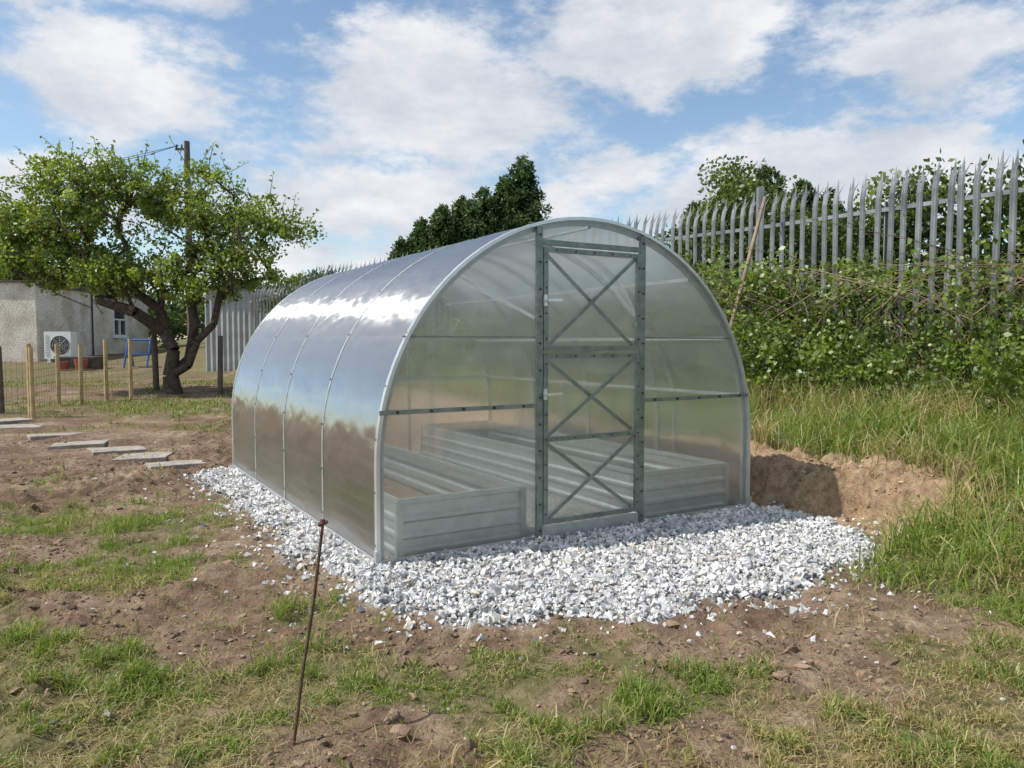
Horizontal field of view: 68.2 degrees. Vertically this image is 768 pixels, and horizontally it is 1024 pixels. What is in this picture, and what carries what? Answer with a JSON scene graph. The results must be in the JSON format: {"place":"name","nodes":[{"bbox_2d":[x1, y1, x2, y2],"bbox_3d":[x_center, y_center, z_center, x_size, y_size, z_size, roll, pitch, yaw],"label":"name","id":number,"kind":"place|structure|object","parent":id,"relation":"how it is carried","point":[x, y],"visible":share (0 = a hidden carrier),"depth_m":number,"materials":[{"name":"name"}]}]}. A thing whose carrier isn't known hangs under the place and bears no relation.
{"place":"outdoors","nodes":[
{"label":"outdoors","id":0,"kind":"place"},
{"bbox_2d":[0,379,232,489],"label":"grass","id":1,"kind":"structure","parent":0,"point":[140,403],"depth_m":13.83,"materials":[{"name":"green plant"}]},
{"bbox_2d":[0,337,1023,767],"bbox_3d":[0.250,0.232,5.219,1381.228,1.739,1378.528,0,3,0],"label":"ground","id":2,"kind":"structure","parent":0,"point":[850,497],"depth_m":3.44,"materials":[{"name":"brown soil"}]},
{"bbox_2d":[0,417,33,424],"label":"stepping stone","id":3,"kind":"object","parent":2,"relation":"on","point":[4,421],"visible":0.74,"depth_m":11.74,"materials":[{"name":"concrete"}]},
{"bbox_2d":[0,423,43,429],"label":"stepping stone","id":4,"kind":"object","parent":2,"relation":"on","point":[10,426],"visible":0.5,"depth_m":11.00,"materials":[{"name":"concrete"}]},
{"bbox_2d":[26,432,80,439],"bbox_3d":[-6.139,0.712,10.194,0.670,0.070,0.406,0,1,-40],"label":"stepping stone","id":5,"kind":"object","parent":2,"relation":"on","point":[40,436],"visible":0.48,"depth_m":10.00,"materials":[{"name":"concrete"}]},
{"bbox_2d":[0,201,129,292],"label":"broadleaf tree","id":6,"kind":"object","parent":2,"relation":"on","point":[15,275],"visible":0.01,"depth_m":37.51,"materials":[{"name":"green plant"}]},
{"bbox_2d":[60,359,87,369],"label":"plant pots","id":7,"kind":"object","parent":2,"relation":"on","point":[65,365],"visible":0.66,"depth_m":22.15,"materials":[{"name":"red plastic"}]},
{"bbox_2d":[0,280,152,360],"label":"rendered outbuilding","id":8,"kind":"structure","parent":2,"relation":"on","point":[31,315],"depth_m":27.25,"materials":[{"name":"roughcast render"},{"name":"glass"},{"name":"roofing felt"}]},
{"bbox_2d":[44,332,77,361],"bbox_3d":[-15.300,-1.214,25.649,0.900,1.120,0.406,0,3,0],"label":"air conditioner unit","id":9,"kind":"object","parent":8,"relation":"attached to","point":[66,342],"visible":0.84,"depth_m":25.46,"materials":[{"name":"white plastic"}]},
{"bbox_2d":[114,311,124,334],"bbox_3d":[-16.365,-2.540,31.460,0.030,0.990,0.940,0,3,0],"label":"window glass","id":10,"kind":"structure","parent":8,"relation":"in","point":[117,315],"depth_m":31.52,"materials":[{"name":"grey glass"}]},
{"bbox_2d":[113,310,129,337],"bbox_3d":[-16.310,-2.510,31.462,0.180,1.210,1.200,0,3,0],"label":"window frame","id":11,"kind":"structure","parent":8,"relation":"in","point":[119,335],"depth_m":31.44,"materials":[{"name":"white plastic"}]},
{"bbox_2d":[47,439,108,449],"bbox_3d":[-5.399,0.769,9.455,0.618,0.070,0.487,-2,3,-20],"label":"stepping stone","id":12,"kind":"object","parent":2,"relation":"on","point":[79,444],"visible":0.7,"depth_m":9.30,"materials":[{"name":"concrete"}]},
{"bbox_2d":[54,356,103,369],"bbox_3d":[-13.050,-0.624,22.899,1.200,0.420,0.700,0,3,0],"label":"wooden planter","id":13,"kind":"object","parent":2,"relation":"on","point":[93,364],"visible":0.5,"depth_m":22.61,"materials":[{"name":"brown wood"}]},
{"bbox_2d":[0,141,191,338],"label":"utility pole","id":14,"kind":"object","parent":2,"relation":"on","point":[186,148],"visible":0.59,"depth_m":29.55,"materials":[{"name":"wood"}]},
{"bbox_2d":[0,333,222,418],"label":"wire fence","id":15,"kind":"object","parent":2,"relation":"on","point":[30,394],"visible":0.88,"depth_m":14.34,"materials":[{"name":"brown wood"}]},
{"bbox_2d":[87,445,146,455],"bbox_3d":[-4.688,0.804,9.005,0.604,0.070,0.495,-1,2,-34],"label":"stepping stone","id":16,"kind":"object","parent":2,"relation":"on","point":[120,450],"visible":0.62,"depth_m":8.92,"materials":[{"name":"concrete"}]},
{"bbox_2d":[123,339,151,367],"bbox_3d":[-11.550,-0.955,23.482,0.900,0.890,0.657,0,3,0],"label":"blue play frame","id":17,"kind":"object","parent":2,"relation":"on","point":[126,354],"visible":0.55,"depth_m":23.35,"materials":[{"name":"paint"}]},
{"bbox_2d":[112,451,172,461],"bbox_3d":[-4.153,0.840,8.541,0.565,0.070,0.455,-2,4,-14],"label":"stepping stone","id":18,"kind":"object","parent":2,"relation":"on","point":[155,457],"visible":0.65,"depth_m":8.44,"materials":[{"name":"concrete"}]},
{"bbox_2d":[0,134,326,394],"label":"hawthorn tree","id":19,"kind":"object","parent":2,"relation":"on","point":[84,214],"visible":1,"depth_m":15.82,"materials":[{"name":"green plant"}]},
{"bbox_2d":[144,459,206,469],"bbox_3d":[-3.585,0.876,8.074,0.616,0.070,0.422,-2,2,-31],"label":"stepping stone","id":20,"kind":"object","parent":2,"relation":"on","point":[183,464],"visible":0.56,"depth_m":8.00,"materials":[{"name":"concrete"}]},
{"bbox_2d":[146,268,317,338],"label":"distant treeline","id":21,"kind":"object","parent":2,"relation":"on","point":[181,314],"visible":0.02,"depth_m":106.22,"materials":[{"name":"green plant"}]},
{"bbox_2d":[204,286,289,370],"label":"corrugated shed","id":22,"kind":"structure","parent":2,"relation":"on","point":[233,328],"depth_m":21.95,"materials":[{"name":"corrugated galvanised metal"}]},
{"bbox_2d":[292,519,327,745],"bbox_3d":[-0.672,0.826,2.498,0.032,0.745,0.156,2,4,40],"label":"steel marker stake","id":23,"kind":"object","parent":2,"relation":"on","point":[322,522],"visible":0.99,"depth_m":2.49,"materials":[{"name":"brown metal"}]},
{"bbox_2d":[386,235,411,259],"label":"conifer tree","id":24,"kind":"object","parent":2,"relation":"on","point":[398,250],"visible":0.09,"depth_m":31.98,"materials":[{"name":"green plant"}]},
{"bbox_2d":[403,216,429,256],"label":"conifer tree","id":25,"kind":"object","parent":2,"relation":"on","point":[416,242],"visible":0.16,"depth_m":31.69,"materials":[{"name":"green plant"}]},
{"bbox_2d":[424,203,457,249],"bbox_3d":[-2.769,-4.716,31.779,3.176,5.802,3.557,0,3,0],"label":"conifer tree","id":26,"kind":"object","parent":2,"relation":"on","point":[441,231],"visible":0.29,"depth_m":31.36,"materials":[{"name":"green plant"}]},
{"bbox_2d":[449,194,472,242],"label":"conifer tree","id":27,"kind":"object","parent":2,"relation":"on","point":[460,204],"visible":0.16,"depth_m":31.82,"materials":[{"name":"green plant"}]},
{"bbox_2d":[459,186,506,241],"bbox_3d":[-1.066,-5.027,31.773,3.646,6.550,3.452,-1,3,-22],"label":"conifer tree","id":28,"kind":"object","parent":2,"relation":"on","point":[482,218],"visible":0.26,"depth_m":31.26,"materials":[{"name":"green plant"}]},
{"bbox_2d":[232,217,751,564],"bbox_3d":[-0.496,-0.090,6.689,3.040,2.170,4.101,-2,4,-31],"label":"polycarbonate greenhouse","id":29,"kind":"object","parent":2,"relation":"on","point":[436,400],"visible":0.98,"depth_m":4.94,"materials":[{"name":"polycarbonate"},{"name":"galvanised steel"},{"name":"soil"}]},
{"bbox_2d":[379,226,747,537],"bbox_3d":[0.519,0.019,4.996,2.953,2.030,0.050,-2,4,-31],"label":"door and gable frame","id":30,"kind":"structure","parent":29,"relation":"in","point":[541,253],"depth_m":4.91,"materials":[{"name":"metal"}]},
{"bbox_2d":[491,175,510,230],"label":"conifer tree","id":31,"kind":"object","parent":2,"relation":"on","point":[499,191],"visible":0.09,"depth_m":31.77,"materials":[{"name":"green plant"}]},
{"bbox_2d":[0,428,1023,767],"bbox_3d":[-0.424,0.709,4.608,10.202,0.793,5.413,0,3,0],"label":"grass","id":32,"kind":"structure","parent":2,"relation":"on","point":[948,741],"depth_m":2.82,"materials":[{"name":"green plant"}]},
{"bbox_2d":[0,433,1023,767],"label":"soil clods","id":33,"kind":"object","parent":2,"relation":"on","point":[464,743],"visible":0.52,"depth_m":3.22,"materials":[{"name":"brown soil"}]},
{"bbox_2d":[498,152,553,231],"bbox_3d":[0.550,-5.713,31.669,3.998,7.889,3.786,0,3,0],"label":"conifer tree","id":34,"kind":"object","parent":2,"relation":"on","point":[525,196],"visible":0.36,"depth_m":31.16,"materials":[{"name":"green plant"}]},
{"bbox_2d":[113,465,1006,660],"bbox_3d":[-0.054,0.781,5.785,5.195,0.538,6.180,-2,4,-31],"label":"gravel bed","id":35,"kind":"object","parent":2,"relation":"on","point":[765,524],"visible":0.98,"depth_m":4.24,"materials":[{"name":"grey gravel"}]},
{"bbox_2d":[139,248,1021,349],"bbox_3d":[-6.364,-2.676,27.796,58.468,4.328,13.074,2,3,27],"label":"hedgerow","id":36,"kind":"object","parent":2,"relation":"on","point":[174,324],"visible":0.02,"depth_m":34.58,"materials":[{"name":"green plant"}]},
{"bbox_2d":[250,149,1023,383],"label":"palisade fence","id":37,"kind":"object","parent":2,"relation":"on","point":[890,208],"visible":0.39,"depth_m":8.54,"materials":[{"name":"grey metal"}]},
{"bbox_2d":[256,139,1023,397],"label":"hedge","id":38,"kind":"object","parent":2,"relation":"on","point":[984,260],"visible":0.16,"depth_m":8.62,"materials":[{"name":"green plant"}]},
{"bbox_2d":[675,200,707,262],"bbox_3d":[6.774,-4.117,27.681,3.078,5.251,3.141,2,4,39],"label":"conifer tree","id":39,"kind":"object","parent":2,"relation":"on","point":[693,203],"visible":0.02,"depth_m":27.52,"materials":[{"name":"green plant"}]},
{"bbox_2d":[709,184,747,241],"bbox_3d":[7.881,-4.598,28.002,3.434,6.193,3.947,0,3,0],"label":"conifer tree","id":40,"kind":"object","parent":2,"relation":"on","point":[718,192],"visible":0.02,"depth_m":27.77,"materials":[{"name":"green plant"}]},
{"bbox_2d":[734,164,798,261],"bbox_3d":[8.912,-4.752,27.608,4.302,6.603,4.325,-2,4,-39],"label":"tree","id":41,"kind":"object","parent":2,"relation":"on","point":[769,173],"visible":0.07,"depth_m":27.34,"materials":[{"name":"green plant"}]},
{"bbox_2d":[543,233,1023,420],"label":"bramble thicket","id":42,"kind":"object","parent":2,"relation":"on","point":[821,352],"visible":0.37,"depth_m":7.86,"materials":[{"name":"green plant"}]},
{"bbox_2d":[729,196,766,329],"bbox_3d":[2.804,-1.208,9.219,0.946,2.239,0.060,-2,4,-37],"label":"leaning wooden pole","id":43,"kind":"object","parent":42,"relation":"on","point":[741,287],"visible":0.65,"depth_m":9.27,"materials":[{"name":"wood"}]},
{"bbox_2d":[552,351,1023,623],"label":"long grass","id":44,"kind":"structure","parent":2,"relation":"on","point":[962,419],"depth_m":5.54,"materials":[{"name":"green plant"}]},
{"bbox_2d":[784,177,832,269],"bbox_3d":[10.444,-4.522,27.842,3.671,6.066,3.678,0,3,0],"label":"conifer tree","id":45,"kind":"object","parent":2,"relation":"on","point":[800,183],"visible":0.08,"depth_m":27.39,"materials":[{"name":"green plant"}]},
{"bbox_2d":[818,187,856,235],"bbox_3d":[11.750,-4.450,28.345,3.469,5.871,3.836,-2,4,-37],"label":"conifer tree","id":46,"kind":"object","parent":2,"relation":"on","point":[841,208],"visible":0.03,"depth_m":27.90,"materials":[{"name":"green plant"}]},
{"bbox_2d":[0,0,1023,340],"label":"sky","id":47,"kind":"structure","parent":0,"point":[379,114],"materials":[{"name":"blue"}]}
]}

